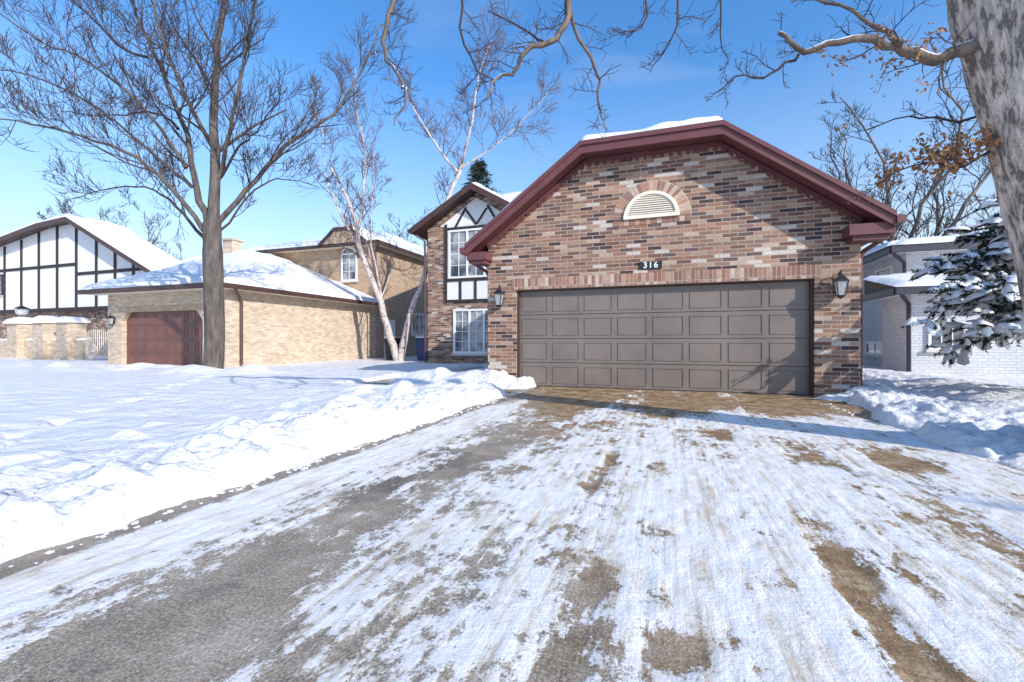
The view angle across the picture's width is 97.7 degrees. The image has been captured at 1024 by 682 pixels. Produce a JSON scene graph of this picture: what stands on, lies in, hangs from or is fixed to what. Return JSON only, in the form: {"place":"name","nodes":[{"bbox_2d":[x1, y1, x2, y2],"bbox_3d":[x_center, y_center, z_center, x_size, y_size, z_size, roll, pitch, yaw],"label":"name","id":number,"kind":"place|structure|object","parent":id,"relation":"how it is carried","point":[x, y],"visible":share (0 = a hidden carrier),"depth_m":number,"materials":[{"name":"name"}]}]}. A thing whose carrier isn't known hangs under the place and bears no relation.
{"place":"outdoors","nodes":[
{"label":"outdoors","id":0,"kind":"place"},
{"bbox_2d":[81,249,247,289],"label":"roof snow","id":1,"kind":"structure","parent":0,"point":[187,272],"depth_m":16.69,"materials":[{"name":"white snow"}]},
{"bbox_2d":[0,355,535,563],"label":"snow lawn","id":2,"kind":"structure","parent":0,"point":[90,446],"depth_m":4.47,"materials":[{"name":"white snow"}]},
{"bbox_2d":[0,322,87,359],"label":"piers","id":3,"kind":"structure","parent":2,"relation":"on","point":[42,345],"depth_m":21.96,"materials":[{"name":"beige brick"}]},
{"bbox_2d":[2,320,90,323],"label":"caps","id":4,"kind":"object","parent":3,"relation":"on","point":[31,322],"visible":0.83,"depth_m":21.83,"materials":[{"name":"white paint"}]},
{"bbox_2d":[4,317,30,321],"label":"snow","id":5,"kind":"structure","parent":4,"relation":"on","point":[26,319],"depth_m":22.74,"materials":[{"name":"white snow"}]},
{"bbox_2d":[14,306,29,316],"bbox_3d":[-25.236,-1.477,23.039,0.572,0.690,0.600,0,0,19],"label":"pillar lamp","id":6,"kind":"object","parent":5,"relation":"on","point":[21,311],"visible":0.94,"depth_m":22.90,"materials":[{"name":"white glass"}]},
{"bbox_2d":[29,315,56,320],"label":"snow","id":7,"kind":"structure","parent":4,"relation":"on","point":[43,318],"depth_m":22.01,"materials":[{"name":"white snow"}]},
{"bbox_2d":[53,316,89,320],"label":"snow","id":8,"kind":"structure","parent":4,"relation":"on","point":[70,318],"depth_m":21.45,"materials":[{"name":"white snow"}]},
{"bbox_2d":[85,329,107,359],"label":"iron gate","id":9,"kind":"structure","parent":2,"relation":"on","point":[92,346],"depth_m":20.98,"materials":[{"name":"white metal"}]},
{"bbox_2d":[37,196,170,245],"bbox_3d":[-33.670,-5.064,36.763,7.728,12.106,7.112,0,0,-4],"label":"bare tree","id":10,"kind":"object","parent":2,"relation":"on","point":[48,211],"visible":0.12,"depth_m":35.22,"materials":[{"name":"plant"}]},
{"bbox_2d":[58,192,167,248],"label":"bare tree","id":11,"kind":"object","parent":2,"relation":"on","point":[160,215],"visible":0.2,"depth_m":46.07,"materials":[{"name":"plant"}]},
{"bbox_2d":[161,242,182,259],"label":"bare tree","id":12,"kind":"object","parent":2,"relation":"on","point":[172,253],"visible":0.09,"depth_m":54.02,"materials":[{"name":"plant"}]},
{"bbox_2d":[0,0,418,368],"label":"bare tree","id":13,"kind":"object","parent":2,"relation":"on","point":[211,228],"visible":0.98,"depth_m":11.85,"materials":[{"name":"brown plant"}]},
{"bbox_2d":[364,220,408,240],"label":"bare tree","id":14,"kind":"object","parent":2,"relation":"on","point":[383,228],"visible":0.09,"depth_m":41.05,"materials":[{"name":"plant"}]},
{"bbox_2d":[383,337,401,359],"bbox_3d":[-5.515,0.387,20.993,0.660,1.177,0.820,0,0,19],"label":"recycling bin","id":15,"kind":"object","parent":2,"relation":"on","point":[388,349],"visible":0.31,"depth_m":20.71,"materials":[{"name":"plastic"}]},
{"bbox_2d":[385,213,426,251],"bbox_3d":[-7.897,-4.762,38.967,6.756,11.500,7.342,0,0,-23],"label":"bare tree","id":16,"kind":"object","parent":2,"relation":"on","point":[400,234],"visible":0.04,"depth_m":35.47,"materials":[{"name":"plant"}]},
{"bbox_2d":[415,336,427,360],"bbox_3d":[-3.852,0.387,19.992,0.660,1.177,0.820,0,0,19],"label":"recycling bin","id":17,"kind":"object","parent":2,"relation":"on","point":[419,340],"visible":0.34,"depth_m":19.68,"materials":[{"name":"blue plastic"}]},
{"bbox_2d":[284,1,561,360],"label":"birch tree","id":18,"kind":"object","parent":2,"relation":"on","point":[398,354],"visible":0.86,"depth_m":19.29,"materials":[{"name":"white plant"}]},
{"bbox_2d":[461,158,500,191],"bbox_3d":[-2.341,-5.835,30.905,9.120,13.606,9.384,0,0,19],"label":"spruce tree","id":19,"kind":"object","parent":2,"relation":"on","point":[477,170],"visible":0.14,"depth_m":30.71,"materials":[{"name":"green plant"}]},
{"bbox_2d":[361,367,482,384],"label":"walkway","id":20,"kind":"structure","parent":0,"point":[384,382],"depth_m":10.78,"materials":[{"name":"concrete"}]},
{"bbox_2d":[0,0,999,262],"label":"sky","id":21,"kind":"structure","parent":0,"point":[676,88],"materials":[{"name":"blue"}]},
{"bbox_2d":[0,386,1023,681],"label":"driveway","id":22,"kind":"structure","parent":0,"point":[564,534],"depth_m":1.93,"materials":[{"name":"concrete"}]},
{"bbox_2d":[8,392,992,566],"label":"snow clods","id":23,"kind":"object","parent":22,"relation":"on","point":[125,527],"visible":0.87,"depth_m":3.10,"materials":[{"name":"white snow"}]},
{"bbox_2d":[813,365,1023,470],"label":"snow lawn","id":24,"kind":"structure","parent":0,"point":[981,416],"depth_m":5.61,"materials":[{"name":"white snow"}]},
{"bbox_2d":[807,30,995,243],"bbox_3d":[22.963,-7.411,25.127,9.306,16.814,11.040,0,0,-5],"label":"bare tree","id":25,"kind":"object","parent":24,"relation":"on","point":[938,216],"visible":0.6,"depth_m":24.50,"materials":[{"name":"plant"}]},
{"bbox_2d":[901,196,1023,367],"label":"spruce tree","id":26,"kind":"object","parent":24,"relation":"on","point":[983,269],"visible":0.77,"depth_m":6.81,"materials":[{"name":"green plant"}]},
{"bbox_2d":[930,155,1000,234],"bbox_3d":[34.274,-5.667,30.441,7.823,13.316,8.501,0,0,17],"label":"bare tree","id":27,"kind":"object","parent":24,"relation":"on","point":[978,214],"visible":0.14,"depth_m":31.25,"materials":[{"name":"brown plant"}]},
{"label":"ground","id":28,"kind":"structure","parent":0,"visible":0},
{"bbox_2d":[0,310,107,355],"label":"brick","id":29,"kind":"object","parent":28,"relation":"on","point":[97,319],"visible":0.08,"depth_m":27.34,"materials":[{"name":"brown brick"}]},
{"bbox_2d":[0,224,144,309],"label":"stucco","id":30,"kind":"object","parent":29,"relation":"on","point":[86,253],"visible":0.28,"depth_m":27.88,"materials":[{"name":"white paint"}]},
{"bbox_2d":[0,274,2,296],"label":"window","id":31,"kind":"structure","parent":30,"relation":"attached to","point":[1,285],"depth_m":29.70,"materials":[{"name":"white glass"}]},
{"bbox_2d":[0,226,140,313],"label":"timbers","id":32,"kind":"object","parent":30,"relation":"attached to","point":[57,265],"visible":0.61,"depth_m":27.76,"materials":[{"name":"brown wood"}]},
{"bbox_2d":[0,217,149,271],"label":"roof","id":33,"kind":"structure","parent":30,"relation":"on","point":[22,233],"depth_m":27.12,"materials":[{"name":"brown wood"}]},
{"bbox_2d":[0,221,36,236],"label":"roof snow","id":34,"kind":"structure","parent":33,"relation":"on","point":[28,224],"depth_m":28.09,"materials":[{"name":"white snow"}]},
{"bbox_2d":[36,213,117,224],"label":"roof snow","id":35,"kind":"structure","parent":33,"relation":"on","point":[56,217],"depth_m":27.17,"materials":[{"name":"white snow"}]},
{"bbox_2d":[65,214,184,270],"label":"roof snow","id":36,"kind":"structure","parent":33,"relation":"on","point":[128,242],"depth_m":26.07,"materials":[{"name":"white snow"}]},
{"bbox_2d":[108,289,375,366],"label":"garage walls","id":37,"kind":"structure","parent":28,"relation":"on","point":[278,329],"depth_m":17.09,"materials":[{"name":"beige brick"}]},
{"bbox_2d":[106,313,114,325],"bbox_3d":[-15.107,-0.811,16.850,0.181,0.476,0.225,0,0,19],"label":"wall lantern","id":38,"kind":"object","parent":37,"relation":"attached to","point":[110,319],"depth_m":16.81,"materials":[{"name":"black metal"}]},
{"bbox_2d":[118,303,203,311],"bbox_3d":[-12.680,-1.188,16.124,4.560,0.207,0.022,0,0,19],"label":"soldier course","id":39,"kind":"object","parent":37,"relation":"attached to","point":[162,307],"visible":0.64,"depth_m":16.08,"materials":[{"name":"beige brick"}]},
{"bbox_2d":[127,310,202,364],"bbox_3d":[-12.614,-0.057,16.317,4.260,2.050,0.074,0,0,19],"label":"garage door","id":40,"kind":"structure","parent":37,"relation":"in","point":[169,337],"depth_m":16.29,"materials":[{"name":"red wood"}]},
{"bbox_2d":[77,226,423,364],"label":"gutters and trim","id":41,"kind":"object","parent":37,"relation":"attached to","point":[235,287],"visible":0.71,"depth_m":16.52,"materials":[{"name":"brown metal"}]},
{"bbox_2d":[85,244,423,306],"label":"soffit","id":42,"kind":"structure","parent":41,"relation":"attached to","point":[379,245],"depth_m":18.44,"materials":[{"name":"beige paint"}]},
{"bbox_2d":[224,250,377,301],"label":"roof snow","id":43,"kind":"structure","parent":41,"relation":"on","point":[258,269],"depth_m":19.60,"materials":[{"name":"white snow"}]},
{"bbox_2d":[273,246,427,357],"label":"two storey walls","id":44,"kind":"structure","parent":28,"relation":"on","point":[405,276],"depth_m":24.24,"materials":[{"name":"beige brick"}]},
{"bbox_2d":[181,257,201,260],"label":"snow","id":45,"kind":"structure","parent":44,"relation":"on","point":[193,258],"depth_m":28.11,"materials":[{"name":"white snow"}]},
{"bbox_2d":[222,238,244,253],"bbox_3d":[-18.025,-5.532,28.865,1.000,2.000,0.900,0,0,19],"label":"chimney","id":46,"kind":"object","parent":44,"relation":"on","point":[231,245],"visible":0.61,"depth_m":28.56,"materials":[{"name":"beige brick"}]},
{"bbox_2d":[247,232,383,250],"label":"snow","id":47,"kind":"structure","parent":44,"relation":"on","point":[303,243],"depth_m":24.40,"materials":[{"name":"white snow"}]},
{"bbox_2d":[322,230,355,244],"bbox_3d":[-8.373,-5.382,23.738,3.000,0.800,1.850,0,0,19],"label":"dormer","id":48,"kind":"object","parent":44,"relation":"on","point":[334,237],"visible":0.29,"depth_m":22.96,"materials":[{"name":"beige brick"}]},
{"bbox_2d":[352,226,397,246],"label":"dormer snow","id":49,"kind":"structure","parent":48,"relation":"on","point":[364,232],"depth_m":22.96,"materials":[{"name":"white snow"}]},
{"bbox_2d":[339,253,357,282],"bbox_3d":[-8.513,-3.817,23.336,1.120,1.530,0.098,0,0,19],"label":"arched window","id":50,"kind":"structure","parent":44,"relation":"attached to","point":[349,268],"depth_m":23.37,"materials":[{"name":"white glass"}]},
{"bbox_2d":[338,247,358,254],"bbox_3d":[-8.506,-4.822,23.355,1.440,0.580,0.059,0,0,19],"label":"window arch","id":51,"kind":"structure","parent":44,"relation":"attached to","point":[353,249],"depth_m":23.40,"materials":[{"name":"white paint"}]},
{"bbox_2d":[384,320,394,357],"bbox_3d":[-6.542,-0.107,23.949,0.059,2.050,0.950,0,0,19],"label":"side door","id":52,"kind":"structure","parent":44,"relation":"attached to","point":[392,323],"depth_m":24.06,"materials":[{"name":"white paint"}]},
{"bbox_2d":[378,232,426,254],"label":"snow","id":53,"kind":"structure","parent":44,"relation":"on","point":[396,241],"depth_m":25.80,"materials":[{"name":"white snow"}]},
{"bbox_2d":[410,313,426,336],"bbox_3d":[-5.530,-0.942,26.799,0.098,1.380,1.920,0,0,19],"label":"side window","id":54,"kind":"structure","parent":44,"relation":"attached to","point":[417,326],"depth_m":26.64,"materials":[{"name":"white glass"}]},
{"bbox_2d":[428,141,860,396],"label":"walls","id":55,"kind":"structure","parent":28,"relation":"on","point":[743,215],"depth_m":8.53,"materials":[{"name":"brick"}]},
{"bbox_2d":[407,182,509,362],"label":"wing roof trim","id":56,"kind":"structure","parent":55,"relation":"attached to","point":[419,229],"depth_m":17.50,"materials":[{"name":"brown wood"}]},
{"bbox_2d":[471,182,511,201],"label":"roof snow","id":57,"kind":"structure","parent":56,"relation":"on","point":[492,192],"depth_m":16.79,"materials":[{"name":"white snow"}]},
{"bbox_2d":[451,308,487,355],"bbox_3d":[-1.378,-0.342,17.363,2.120,1.820,0.098,0,0,19],"label":"window","id":58,"kind":"structure","parent":55,"relation":"attached to","point":[470,332],"depth_m":17.46,"materials":[{"name":"white glass"}]},
{"bbox_2d":[441,197,499,299],"bbox_3d":[-1.366,-3.577,17.396,3.200,4.010,0.028,0,0,19],"label":"stucco panel","id":59,"kind":"object","parent":55,"relation":"attached to","point":[476,206],"visible":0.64,"depth_m":17.47,"materials":[{"name":"white paint"}]},
{"bbox_2d":[448,228,487,278],"bbox_3d":[-1.405,-3.422,17.362,2.350,1.900,0.058,0,0,19],"label":"window","id":60,"kind":"structure","parent":59,"relation":"attached to","point":[460,265],"depth_m":17.60,"materials":[{"name":"white glass"}]},
{"bbox_2d":[444,205,494,302],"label":"timbers","id":61,"kind":"object","parent":59,"relation":"attached to","point":[446,280],"visible":0.66,"depth_m":17.54,"materials":[{"name":"brown wood"}]},
{"bbox_2d":[493,285,503,307],"bbox_3d":[-0.270,-0.963,9.614,0.191,0.501,0.237,0,0,19],"label":"wall lantern","id":62,"kind":"object","parent":55,"relation":"attached to","point":[499,297],"depth_m":9.54,"materials":[{"name":"black metal"}]},
{"bbox_2d":[639,261,661,269],"bbox_3d":[2.692,-1.472,8.691,0.420,0.150,0.029,0,0,19],"label":"house number sign","id":63,"kind":"object","parent":55,"relation":"attached to","point":[651,265],"visible":1,"depth_m":8.68,"materials":[{"name":"black metal"}]},
{"bbox_2d":[623,190,679,219],"bbox_3d":[2.697,-2.652,8.677,1.040,0.520,0.053,0,0,19],"label":"arched vent","id":64,"kind":"object","parent":55,"relation":"attached to","point":[651,204],"visible":1,"depth_m":8.67,"materials":[{"name":"beige paint"}]},
{"bbox_2d":[613,180,691,226],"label":"arch bricks","id":65,"kind":"object","parent":55,"relation":"attached to","point":[677,194],"visible":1,"depth_m":8.68,"materials":[{"name":"brick"}]},
{"bbox_2d":[517,279,812,395],"bbox_3d":[2.727,-0.063,8.835,5.498,2.062,0.140,0,0,19],"label":"garage door jamb","id":66,"kind":"object","parent":55,"relation":"attached to","point":[810,336],"visible":0.88,"depth_m":8.34,"materials":[{"name":"wood"}]},
{"bbox_2d":[520,281,808,394],"bbox_3d":[2.742,-0.052,8.875,5.415,2.040,0.074,0,0,19],"label":"garage door","id":67,"kind":"structure","parent":66,"relation":"in","point":[753,338],"depth_m":8.71,"materials":[{"name":"metal"}]},
{"bbox_2d":[512,264,820,289],"bbox_3d":[2.690,-1.216,8.716,5.680,0.236,0.028,0,0,19],"label":"soldier course","id":68,"kind":"object","parent":55,"relation":"attached to","point":[751,274],"visible":1,"depth_m":8.56,"materials":[{"name":"brick"}]},
{"bbox_2d":[459,119,905,385],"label":"roof trim","id":69,"kind":"structure","parent":55,"relation":"attached to","point":[879,221],"depth_m":8.11,"materials":[{"name":"paint"}]},
{"bbox_2d":[468,141,579,240],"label":"roof snow","id":70,"kind":"structure","parent":69,"relation":"on","point":[527,187],"depth_m":9.16,"materials":[{"name":"white snow"}]},
{"bbox_2d":[578,116,725,141],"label":"roof snow","id":71,"kind":"structure","parent":69,"relation":"on","point":[668,124],"depth_m":8.31,"materials":[{"name":"white snow"}]},
{"bbox_2d":[832,269,849,298],"bbox_3d":[5.568,-0.963,7.586,0.191,0.501,0.237,0,0,19],"label":"wall lantern","id":72,"kind":"object","parent":55,"relation":"attached to","point":[840,282],"depth_m":7.51,"materials":[{"name":"black metal"}]},
{"bbox_2d":[372,0,1023,316],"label":"oak tree","id":73,"kind":"object","parent":28,"relation":"on","point":[987,47],"visible":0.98,"depth_m":3.63,"materials":[{"name":"brown plant"}]},
{"bbox_2d":[863,250,1023,375],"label":"walls","id":74,"kind":"structure","parent":28,"relation":"on","point":[884,320],"depth_m":11.96,"materials":[{"name":"grey brick"}]},
{"bbox_2d":[863,342,881,357],"bbox_3d":[12.423,0.283,15.374,0.098,0.530,1.520,0,0,19],"label":"basement window","id":75,"kind":"structure","parent":74,"relation":"attached to","point":[873,349],"depth_m":15.41,"materials":[{"name":"white glass"}]},
{"bbox_2d":[874,266,892,275],"bbox_3d":[12.193,-2.042,14.713,0.098,0.680,1.320,0,0,19],"label":"side window","id":76,"kind":"structure","parent":74,"relation":"attached to","point":[887,270],"depth_m":14.62,"materials":[{"name":"white paint"}]},
{"bbox_2d":[864,280,938,294],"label":"roof","id":77,"kind":"structure","parent":74,"relation":"on","point":[870,287],"depth_m":13.04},
{"bbox_2d":[863,249,966,300],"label":"soffit","id":78,"kind":"structure","parent":74,"relation":"attached to","point":[879,260],"depth_m":13.83,"materials":[{"name":"brown paint"}]},
{"bbox_2d":[863,242,977,371],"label":"trim","id":79,"kind":"structure","parent":74,"relation":"attached to","point":[894,251],"depth_m":12.63,"materials":[{"name":"metal"}]},
{"bbox_2d":[863,240,952,257],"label":"roof snow","id":80,"kind":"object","parent":79,"relation":"on","point":[877,248],"visible":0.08,"depth_m":14.33,"materials":[{"name":"white snow"}]},
{"bbox_2d":[863,272,962,286],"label":"snow","id":81,"kind":"structure","parent":79,"relation":"on","point":[898,279],"depth_m":11.98,"materials":[{"name":"white snow"}]},
{"bbox_2d":[892,235,959,244],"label":"roof snow","id":82,"kind":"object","parent":79,"relation":"on","point":[926,240],"visible":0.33,"depth_m":12.92,"materials":[{"name":"white snow"}]},
{"bbox_2d":[925,323,966,352],"bbox_3d":[11.358,-0.077,11.667,0.920,0.750,0.098,0,0,19],"label":"front window","id":83,"kind":"structure","parent":74,"relation":"attached to","point":[931,339],"depth_m":11.71,"materials":[{"name":"white paint"}]},
{"bbox_3d":[4.030,-5.907,21.043,12.600,2.750,9.600,0,0,19],"label":"main roof","id":84,"kind":"object","parent":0,"visible":0},
{"bbox_2d":[502,191,521,199],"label":"roof snow","id":85,"kind":"structure","parent":84,"relation":"on","point":[512,195],"depth_m":21.62,"materials":[{"name":"white snow"}]}
]}

